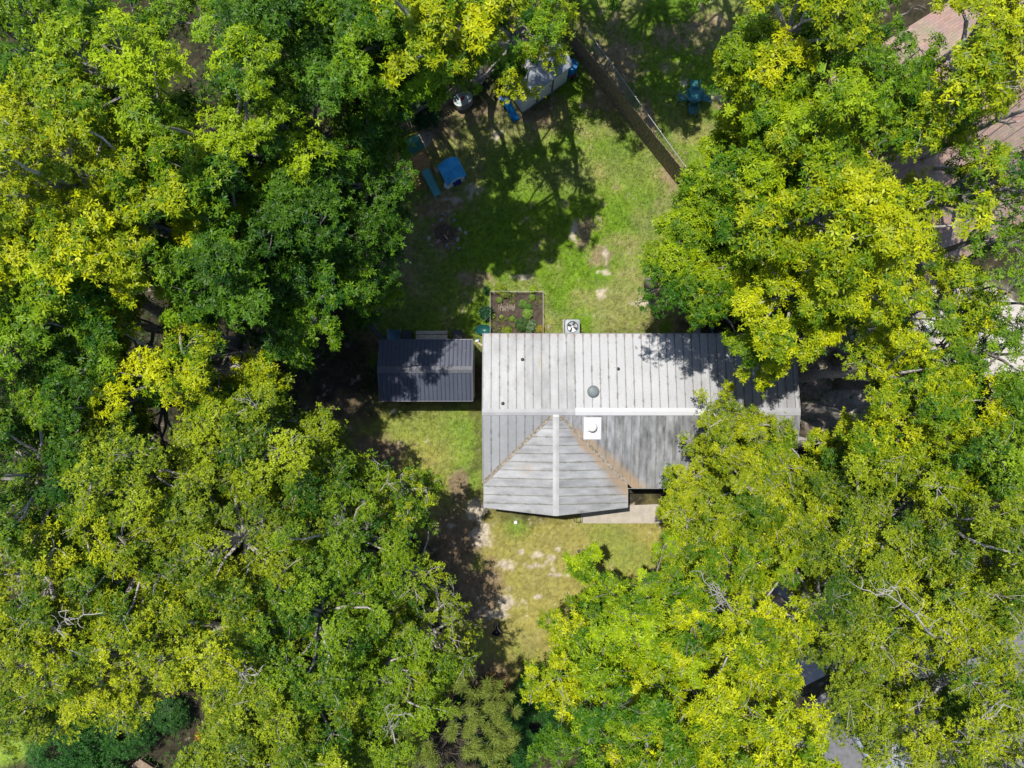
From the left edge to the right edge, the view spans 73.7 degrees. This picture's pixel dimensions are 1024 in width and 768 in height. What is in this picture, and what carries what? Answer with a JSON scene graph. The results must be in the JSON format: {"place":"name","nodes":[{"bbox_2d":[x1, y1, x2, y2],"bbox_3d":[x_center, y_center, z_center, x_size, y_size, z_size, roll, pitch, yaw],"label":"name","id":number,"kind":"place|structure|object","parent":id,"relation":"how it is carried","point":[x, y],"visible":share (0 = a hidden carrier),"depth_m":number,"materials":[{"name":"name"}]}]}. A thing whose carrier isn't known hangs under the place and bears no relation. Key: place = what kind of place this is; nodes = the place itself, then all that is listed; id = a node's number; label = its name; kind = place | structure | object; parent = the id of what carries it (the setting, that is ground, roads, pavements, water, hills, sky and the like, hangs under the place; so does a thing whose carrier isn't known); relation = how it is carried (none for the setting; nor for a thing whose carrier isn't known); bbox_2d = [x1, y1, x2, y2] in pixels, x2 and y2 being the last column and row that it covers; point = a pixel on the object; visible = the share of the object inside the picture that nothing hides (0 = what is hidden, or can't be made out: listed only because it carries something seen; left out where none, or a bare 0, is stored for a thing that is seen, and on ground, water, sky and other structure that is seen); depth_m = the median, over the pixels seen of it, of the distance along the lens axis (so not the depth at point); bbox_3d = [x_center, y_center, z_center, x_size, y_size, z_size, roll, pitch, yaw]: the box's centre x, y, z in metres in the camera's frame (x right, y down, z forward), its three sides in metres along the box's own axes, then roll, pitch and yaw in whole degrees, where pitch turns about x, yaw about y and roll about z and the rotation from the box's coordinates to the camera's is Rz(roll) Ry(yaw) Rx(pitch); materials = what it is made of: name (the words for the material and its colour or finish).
{"place":"outdoors","nodes":[
{"label":"outdoors","id":0,"kind":"place"},
{"bbox_2d":[0,0,1023,767],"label":"ground","id":1,"kind":"structure","parent":0,"point":[344,376],"depth_m":36.01,"materials":[{"name":"green plant"}]},
{"bbox_2d":[22,709,109,767],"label":"shrub","id":2,"kind":"object","parent":1,"relation":"on","point":[76,746],"visible":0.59,"depth_m":33.89,"materials":[{"name":"green plant"}]},
{"bbox_2d":[0,484,148,687],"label":"oak tree","id":3,"kind":"object","parent":1,"relation":"on","point":[33,579],"visible":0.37,"depth_m":23.04,"materials":[{"name":"green plant"}]},
{"bbox_2d":[0,372,155,603],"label":"oak tree","id":4,"kind":"object","parent":1,"relation":"on","point":[12,443],"visible":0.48,"depth_m":23.50,"materials":[{"name":"green plant"}]},
{"bbox_2d":[0,320,160,439],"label":"sweetgum tree","id":5,"kind":"object","parent":1,"relation":"on","point":[19,385],"visible":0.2,"depth_m":23.10,"materials":[{"name":"green plant"}]},
{"bbox_2d":[0,589,166,757],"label":"oak tree","id":6,"kind":"object","parent":1,"relation":"on","point":[22,725],"visible":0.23,"depth_m":24.75,"materials":[{"name":"green plant"}]},
{"bbox_2d":[0,0,182,162],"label":"sweetgum tree","id":7,"kind":"object","parent":1,"relation":"on","point":[22,25],"visible":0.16,"depth_m":22.75,"materials":[{"name":"green plant"}]},
{"bbox_2d":[0,63,201,322],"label":"sweetgum tree","id":8,"kind":"object","parent":1,"relation":"on","point":[37,181],"visible":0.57,"depth_m":20.36,"materials":[{"name":"green plant"}]},
{"bbox_2d":[0,197,210,378],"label":"sweetgum tree","id":9,"kind":"object","parent":1,"relation":"on","point":[43,307],"visible":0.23,"depth_m":21.37,"materials":[{"name":"green plant"}]},
{"bbox_2d":[26,337,185,473],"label":"sweetgum tree","id":10,"kind":"object","parent":1,"relation":"on","point":[74,415],"visible":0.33,"depth_m":23.38,"materials":[{"name":"green plant"}]},
{"bbox_2d":[0,559,219,741],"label":"oak tree","id":11,"kind":"object","parent":1,"relation":"on","point":[122,695],"visible":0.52,"depth_m":23.91,"materials":[{"name":"green plant"}]},
{"bbox_2d":[0,234,240,416],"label":"sweetgum tree","id":12,"kind":"object","parent":1,"relation":"on","point":[98,338],"visible":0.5,"depth_m":22.08,"materials":[{"name":"green plant"}]},
{"bbox_2d":[0,0,252,174],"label":"sweetgum tree","id":13,"kind":"object","parent":1,"relation":"on","point":[126,71],"visible":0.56,"depth_m":20.22,"materials":[{"name":"green plant"}]},
{"bbox_2d":[37,443,246,668],"bbox_3d":[-13.824,6.392,29.253,7.670,13.762,8.137,0,90,0],"label":"oak tree","id":14,"kind":"object","parent":1,"relation":"on","point":[126,636],"visible":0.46,"depth_m":23.80,"materials":[{"name":"green plant"}]},
{"bbox_2d":[35,383,261,581],"bbox_3d":[-13.732,3.464,28.829,8.051,14.574,7.715,0,90,0],"label":"oak tree","id":15,"kind":"object","parent":1,"relation":"on","point":[87,499],"visible":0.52,"depth_m":23.30,"materials":[{"name":"green plant"}]},
{"bbox_2d":[24,88,287,316],"bbox_3d":[-12.106,-5.615,27.491,6.669,17.242,6.242,-20,90,0],"label":"sweetgum tree","id":16,"kind":"object","parent":1,"relation":"on","point":[170,187],"visible":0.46,"depth_m":20.48,"materials":[{"name":"green plant"}]},
{"bbox_2d":[85,219,238,328],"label":"sweetgum tree","id":17,"kind":"object","parent":1,"relation":"on","point":[165,271],"visible":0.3,"depth_m":21.75,"materials":[{"name":"green plant"}]},
{"bbox_2d":[87,307,288,437],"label":"sweetgum tree","id":18,"kind":"object","parent":1,"relation":"on","point":[147,366],"visible":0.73,"depth_m":23.29,"materials":[{"name":"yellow plant"}]},
{"bbox_2d":[127,524,322,723],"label":"oak tree","id":19,"kind":"object","parent":1,"relation":"on","point":[171,613],"visible":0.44,"depth_m":23.68,"materials":[{"name":"green plant"}]},
{"bbox_2d":[145,225,323,374],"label":"sweetgum tree","id":20,"kind":"object","parent":1,"relation":"on","point":[293,365],"visible":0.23,"depth_m":24.69,"materials":[{"name":"green plant"}]},
{"bbox_2d":[144,0,329,148],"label":"sweetgum tree","id":21,"kind":"object","parent":1,"relation":"on","point":[207,10],"visible":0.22,"depth_m":21.94,"materials":[{"name":"green plant"}]},
{"bbox_2d":[113,21,366,256],"bbox_3d":[-9.175,-7.796,27.076,6.307,18.064,6.242,-24,90,0],"label":"sweetgum tree","id":22,"kind":"object","parent":1,"relation":"on","point":[238,38],"visible":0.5,"depth_m":20.84,"materials":[{"name":"green plant"}]},
{"bbox_2d":[119,443,362,657],"bbox_3d":[-10.336,5.914,29.038,7.860,14.193,8.220,0,90,0],"label":"oak tree","id":23,"kind":"object","parent":1,"relation":"on","point":[249,535],"visible":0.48,"depth_m":24.16,"materials":[{"name":"green plant"}]},
{"bbox_2d":[148,136,351,333],"bbox_3d":[-9.767,-5.262,28.320,7.242,15.585,7.426,39,90,0],"label":"sweetgum tree","id":24,"kind":"object","parent":1,"relation":"on","point":[211,266],"visible":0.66,"depth_m":22.07,"materials":[{"name":"green plant"}]},
{"bbox_2d":[173,648,341,767],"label":"oak tree","id":25,"kind":"object","parent":1,"relation":"on","point":[188,757],"visible":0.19,"depth_m":25.72,"materials":[{"name":"green plant"}]},
{"bbox_2d":[167,355,351,544],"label":"oak tree","id":26,"kind":"object","parent":1,"relation":"on","point":[247,439],"visible":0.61,"depth_m":24.14,"materials":[{"name":"green plant"}]},
{"bbox_2d":[196,599,387,767],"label":"oak tree","id":27,"kind":"object","parent":1,"relation":"on","point":[293,732],"visible":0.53,"depth_m":24.25,"materials":[{"name":"green plant"}]},
{"bbox_2d":[204,0,408,235],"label":"sweetgum tree","id":28,"kind":"object","parent":1,"relation":"on","point":[268,147],"visible":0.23,"depth_m":22.80,"materials":[{"name":"green plant"}]},
{"bbox_2d":[227,119,394,313],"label":"sweetgum tree","id":29,"kind":"object","parent":1,"relation":"on","point":[321,201],"visible":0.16,"depth_m":23.97,"materials":[{"name":"green plant"}]},
{"bbox_2d":[203,0,441,178],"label":"sweetgum tree","id":30,"kind":"object","parent":1,"relation":"on","point":[314,71],"visible":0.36,"depth_m":21.40,"materials":[{"name":"green plant"}]},
{"bbox_2d":[216,504,429,721],"bbox_3d":[-7.384,8.592,29.677,7.872,12.954,7.568,0,90,0],"label":"oak tree","id":31,"kind":"object","parent":1,"relation":"on","point":[334,629],"visible":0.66,"depth_m":24.48,"materials":[{"name":"green plant"}]},
{"bbox_2d":[260,202,405,367],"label":"sweetgum tree","id":32,"kind":"object","parent":1,"relation":"on","point":[326,325],"visible":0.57,"depth_m":24.79,"materials":[{"name":"green plant"}]},
{"bbox_2d":[262,441,445,631],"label":"oak tree","id":33,"kind":"object","parent":1,"relation":"on","point":[394,553],"visible":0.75,"depth_m":25.67,"materials":[{"name":"green plant"}]},
{"bbox_2d":[299,184,413,332],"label":"sweetgum tree","id":34,"kind":"object","parent":1,"relation":"on","point":[382,267],"visible":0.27,"depth_m":26.30,"materials":[{"name":"green plant"}]},
{"bbox_2d":[306,115,418,268],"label":"sweetgum tree","id":35,"kind":"object","parent":1,"relation":"on","point":[371,179],"visible":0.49,"depth_m":24.68,"materials":[{"name":"green plant"}]},
{"bbox_2d":[276,0,461,131],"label":"sweetgum tree","id":36,"kind":"object","parent":1,"relation":"on","point":[425,79],"visible":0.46,"depth_m":21.59,"materials":[{"name":"green plant"}]},
{"bbox_2d":[319,37,422,177],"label":"sweetgum tree","id":37,"kind":"object","parent":1,"relation":"on","point":[400,147],"visible":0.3,"depth_m":23.28,"materials":[{"name":"green plant"}]},
{"bbox_2d":[309,592,461,767],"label":"oak tree","id":38,"kind":"object","parent":1,"relation":"on","point":[398,674],"visible":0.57,"depth_m":25.98,"materials":[{"name":"green plant"}]},
{"bbox_2d":[336,447,437,537],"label":"oak tree","id":39,"kind":"object","parent":1,"relation":"on","point":[396,484],"visible":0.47,"depth_m":26.81,"materials":[{"name":"green plant"}]},
{"bbox_2d":[353,512,472,627],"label":"oak tree","id":40,"kind":"object","parent":1,"relation":"on","point":[412,602],"visible":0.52,"depth_m":27.85,"materials":[{"name":"green plant"}]},
{"bbox_2d":[377,339,474,400],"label":"storage shed","id":41,"kind":"structure","parent":1,"relation":"on","point":[437,361],"depth_m":33.53,"materials":[{"name":"grey metal"}]},
{"bbox_2d":[374,572,483,704],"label":"oak tree","id":42,"kind":"object","parent":1,"relation":"on","point":[441,639],"visible":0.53,"depth_m":28.02,"materials":[{"name":"green plant"}]},
{"bbox_2d":[358,656,524,767],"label":"pine tree","id":43,"kind":"object","parent":1,"relation":"on","point":[433,756],"visible":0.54,"depth_m":28.22,"materials":[{"name":"green plant"}]},
{"bbox_2d":[370,0,531,91],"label":"sweetgum tree","id":44,"kind":"object","parent":1,"relation":"on","point":[435,32],"visible":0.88,"depth_m":20.66,"materials":[{"name":"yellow plant"}]},
{"bbox_2d":[0,0,1017,767],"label":"undergrowth","id":45,"kind":"object","parent":1,"relation":"on","point":[366,408],"visible":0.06,"depth_m":35.77,"materials":[{"name":"green plant"}]},
{"bbox_2d":[450,0,572,95],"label":"sweetgum tree","id":46,"kind":"object","parent":1,"relation":"on","point":[541,30],"visible":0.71,"depth_m":22.24,"materials":[{"name":"green plant"}]},
{"bbox_2d":[497,682,568,754],"bbox_3d":[1.121,17.016,34.861,3.883,2.294,3.801,0,90,0],"label":"shrub","id":47,"kind":"object","parent":1,"relation":"on","point":[524,732],"visible":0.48,"depth_m":34.09,"materials":[{"name":"green plant"}]},
{"bbox_2d":[493,0,580,104],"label":"sweetgum tree","id":48,"kind":"object","parent":1,"relation":"on","point":[546,51],"visible":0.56,"depth_m":27.11,"materials":[{"name":"green plant"}]},
{"bbox_2d":[519,593,620,723],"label":"sweetgum tree","id":49,"kind":"object","parent":1,"relation":"on","point":[545,684],"visible":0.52,"depth_m":26.33,"materials":[{"name":"green plant"}]},
{"bbox_2d":[525,684,662,767],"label":"sweetgum tree","id":50,"kind":"object","parent":1,"relation":"on","point":[554,744],"visible":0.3,"depth_m":25.70,"materials":[{"name":"green plant"}]},
{"bbox_2d":[560,24,681,182],"bbox_3d":[5.561,-14.575,35.070,0.177,1.860,10.156,-39,90,0],"label":"wooden fence","id":51,"kind":"object","parent":1,"relation":"on","point":[607,85],"visible":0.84,"depth_m":35.01,"materials":[{"name":"brown wood"}]},
{"bbox_2d":[545,573,712,758],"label":"sweetgum tree","id":52,"kind":"object","parent":1,"relation":"on","point":[645,710],"visible":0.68,"depth_m":25.36,"materials":[{"name":"green plant"}]},
{"bbox_2d":[482,333,800,515],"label":"house","id":53,"kind":"structure","parent":1,"relation":"on","point":[566,455],"depth_m":32.88,"materials":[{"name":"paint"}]},
{"bbox_2d":[577,529,750,707],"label":"sweetgum tree","id":54,"kind":"object","parent":1,"relation":"on","point":[650,585],"visible":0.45,"depth_m":26.64,"materials":[{"name":"green plant"}]},
{"bbox_2d":[630,204,746,330],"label":"sweetgum tree","id":55,"kind":"object","parent":1,"relation":"on","point":[678,252],"visible":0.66,"depth_m":25.97,"materials":[{"name":"green plant"}]},
{"bbox_2d":[639,239,773,356],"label":"sweetgum tree","id":56,"kind":"object","parent":1,"relation":"on","point":[705,310],"visible":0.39,"depth_m":25.77,"materials":[{"name":"green plant"}]},
{"bbox_2d":[616,596,812,767],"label":"sweetgum tree","id":57,"kind":"object","parent":1,"relation":"on","point":[721,710],"visible":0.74,"depth_m":24.04,"materials":[{"name":"green plant"}]},
{"bbox_2d":[650,474,791,595],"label":"oak tree","id":58,"kind":"object","parent":1,"relation":"on","point":[719,532],"visible":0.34,"depth_m":28.45,"materials":[{"name":"green plant"}]},
{"bbox_2d":[649,150,821,310],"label":"sweetgum tree","id":59,"kind":"object","parent":1,"relation":"on","point":[726,231],"visible":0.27,"depth_m":26.13,"materials":[{"name":"green plant"}]},
{"bbox_2d":[652,526,825,703],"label":"sweetgum tree","id":60,"kind":"object","parent":1,"relation":"on","point":[765,630],"visible":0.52,"depth_m":25.65,"materials":[{"name":"green plant"}]},
{"bbox_2d":[660,392,820,548],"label":"oak tree","id":61,"kind":"object","parent":1,"relation":"on","point":[739,482],"visible":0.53,"depth_m":28.31,"materials":[{"name":"green plant"}]},
{"bbox_2d":[676,378,839,478],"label":"oak tree","id":62,"kind":"object","parent":1,"relation":"on","point":[748,434],"visible":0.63,"depth_m":29.27,"materials":[{"name":"green plant"}]},
{"bbox_2d":[679,83,837,249],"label":"sweetgum tree","id":63,"kind":"object","parent":1,"relation":"on","point":[749,117],"visible":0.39,"depth_m":24.32,"materials":[{"name":"green plant"}]},
{"bbox_2d":[691,655,842,767],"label":"sweetgum tree","id":64,"kind":"object","parent":1,"relation":"on","point":[816,742],"visible":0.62,"depth_m":24.09,"materials":[{"name":"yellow plant"}]},
{"bbox_2d":[701,0,834,165],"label":"sweetgum tree","id":65,"kind":"object","parent":1,"relation":"on","point":[756,32],"visible":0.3,"depth_m":23.49,"materials":[{"name":"green plant"}]},
{"bbox_2d":[688,449,880,607],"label":"oak tree","id":66,"kind":"object","parent":1,"relation":"on","point":[763,520],"visible":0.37,"depth_m":27.62,"materials":[{"name":"green plant"}]},
{"bbox_2d":[694,48,899,209],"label":"sweetgum tree","id":67,"kind":"object","parent":1,"relation":"on","point":[856,92],"visible":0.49,"depth_m":22.39,"materials":[{"name":"green plant"}]},
{"bbox_2d":[712,0,885,148],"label":"sweetgum tree","id":68,"kind":"object","parent":1,"relation":"on","point":[846,23],"visible":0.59,"depth_m":22.78,"materials":[{"name":"green plant"}]},
{"bbox_2d":[694,213,909,399],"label":"sweetgum tree","id":69,"kind":"object","parent":1,"relation":"on","point":[819,339],"visible":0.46,"depth_m":24.87,"materials":[{"name":"green plant"}]},
{"bbox_2d":[719,122,929,320],"bbox_3d":[11.210,-5.756,28.757,7.089,14.739,7.220,0,90,0],"label":"sweetgum tree","id":70,"kind":"object","parent":1,"relation":"on","point":[864,200],"visible":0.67,"depth_m":22.09,"materials":[{"name":"green plant"}]},
{"bbox_2d":[759,517,908,666],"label":"oak tree","id":71,"kind":"object","parent":1,"relation":"on","point":[851,626],"visible":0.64,"depth_m":24.95,"materials":[{"name":"green plant"}]},
{"bbox_2d":[764,588,920,767],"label":"oak tree","id":72,"kind":"object","parent":1,"relation":"on","point":[844,695],"visible":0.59,"depth_m":25.75,"materials":[{"name":"green plant"}]},
{"bbox_2d":[781,0,926,155],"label":"sweetgum tree","id":73,"kind":"object","parent":1,"relation":"on","point":[876,59],"visible":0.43,"depth_m":22.57,"materials":[{"name":"green plant"}]},
{"bbox_2d":[785,216,936,344],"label":"sweetgum tree","id":74,"kind":"object","parent":1,"relation":"on","point":[894,280],"visible":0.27,"depth_m":23.74,"materials":[{"name":"green plant"}]},
{"bbox_2d":[787,44,946,194],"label":"sweetgum tree","id":75,"kind":"object","parent":1,"relation":"on","point":[905,142],"visible":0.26,"depth_m":23.17,"materials":[{"name":"green plant"}]},
{"bbox_2d":[779,388,971,523],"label":"oak tree","id":76,"kind":"object","parent":1,"relation":"on","point":[824,490],"visible":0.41,"depth_m":26.22,"materials":[{"name":"green plant"}]},
{"bbox_2d":[782,441,977,621],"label":"oak tree","id":77,"kind":"object","parent":1,"relation":"on","point":[923,551],"visible":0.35,"depth_m":25.24,"materials":[{"name":"green plant"}]},
{"bbox_2d":[798,317,976,443],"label":"sweetgum tree","id":78,"kind":"object","parent":1,"relation":"on","point":[928,387],"visible":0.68,"depth_m":25.51,"materials":[{"name":"green plant"}]},
{"bbox_2d":[833,26,950,147],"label":"sweetgum tree","id":79,"kind":"object","parent":1,"relation":"on","point":[931,55],"visible":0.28,"depth_m":23.18,"materials":[{"name":"green plant"}]},
{"bbox_2d":[786,177,1000,291],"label":"sweetgum tree","id":80,"kind":"object","parent":1,"relation":"on","point":[920,199],"visible":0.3,"depth_m":22.98,"materials":[{"name":"green plant"}]},
{"bbox_2d":[809,78,988,207],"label":"sweetgum tree","id":81,"kind":"object","parent":1,"relation":"on","point":[946,121],"visible":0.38,"depth_m":23.07,"materials":[{"name":"green plant"}]},
{"bbox_2d":[800,337,1019,499],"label":"sweetgum tree","id":82,"kind":"object","parent":1,"relation":"on","point":[963,390],"visible":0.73,"depth_m":24.60,"materials":[{"name":"green plant"}]},
{"bbox_2d":[797,517,1023,684],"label":"oak tree","id":83,"kind":"object","parent":1,"relation":"on","point":[970,606],"visible":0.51,"depth_m":24.52,"materials":[{"name":"green plant"}]},
{"bbox_2d":[818,635,1015,767],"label":"oak tree","id":84,"kind":"object","parent":1,"relation":"on","point":[916,746],"visible":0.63,"depth_m":25.10,"materials":[{"name":"green plant"}]},
{"bbox_2d":[826,0,1023,280],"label":"neighbour house","id":85,"kind":"structure","parent":1,"relation":"on","point":[948,22],"depth_m":32.46,"materials":[{"name":"brown"}]},
{"bbox_2d":[833,322,1023,438],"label":"sweetgum tree","id":86,"kind":"object","parent":1,"relation":"on","point":[1013,395],"visible":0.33,"depth_m":24.74,"materials":[{"name":"green plant"}]},
{"bbox_2d":[846,254,1013,346],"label":"sweetgum tree","id":87,"kind":"object","parent":1,"relation":"on","point":[957,273],"visible":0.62,"depth_m":25.14,"materials":[{"name":"green plant"}]},
{"bbox_2d":[845,433,1023,588],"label":"oak tree","id":88,"kind":"object","parent":1,"relation":"on","point":[969,502],"visible":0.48,"depth_m":24.19,"materials":[{"name":"green plant"}]},
{"bbox_2d":[862,582,1023,766],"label":"oak tree","id":89,"kind":"object","parent":1,"relation":"on","point":[992,670],"visible":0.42,"depth_m":24.58,"materials":[{"name":"green plant"}]},
{"bbox_2d":[863,31,1023,149],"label":"sweetgum tree","id":90,"kind":"object","parent":1,"relation":"on","point":[963,80],"visible":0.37,"depth_m":21.62,"materials":[{"name":"green plant"}]},
{"bbox_2d":[871,499,1023,648],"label":"oak tree","id":91,"kind":"object","parent":1,"relation":"on","point":[993,557],"visible":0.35,"depth_m":24.36,"materials":[{"name":"green plant"}]},
{"bbox_2d":[872,0,1023,123],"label":"sweetgum tree","id":92,"kind":"object","parent":1,"relation":"on","point":[1017,12],"visible":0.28,"depth_m":22.76,"materials":[{"name":"green plant"}]},
{"bbox_2d":[893,130,1012,259],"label":"sweetgum tree","id":93,"kind":"object","parent":1,"relation":"on","point":[989,159],"visible":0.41,"depth_m":25.47,"materials":[{"name":"green plant"}]},
{"bbox_2d":[888,0,1023,157],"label":"sweetgum tree","id":94,"kind":"object","parent":1,"relation":"on","point":[992,39],"visible":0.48,"depth_m":21.33,"materials":[{"name":"green plant"}]},
{"bbox_2d":[911,171,1023,278],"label":"sweetgum tree","id":95,"kind":"object","parent":1,"relation":"on","point":[972,239],"visible":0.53,"depth_m":25.36,"materials":[{"name":"green plant"}]},
{"bbox_2d":[914,359,1023,525],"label":"oak tree","id":96,"kind":"object","parent":1,"relation":"on","point":[995,447],"visible":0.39,"depth_m":23.39,"materials":[{"name":"green plant"}]},
{"bbox_2d":[927,130,1023,258],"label":"sweetgum tree","id":97,"kind":"object","parent":1,"relation":"on","point":[1017,179],"visible":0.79,"depth_m":24.37,"materials":[{"name":"green plant"}]},
{"bbox_2d":[773,582,1023,767],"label":"road","id":98,"kind":"structure","parent":0,"point":[848,755],"depth_m":35.97,"materials":[{"name":"grey asphalt"}]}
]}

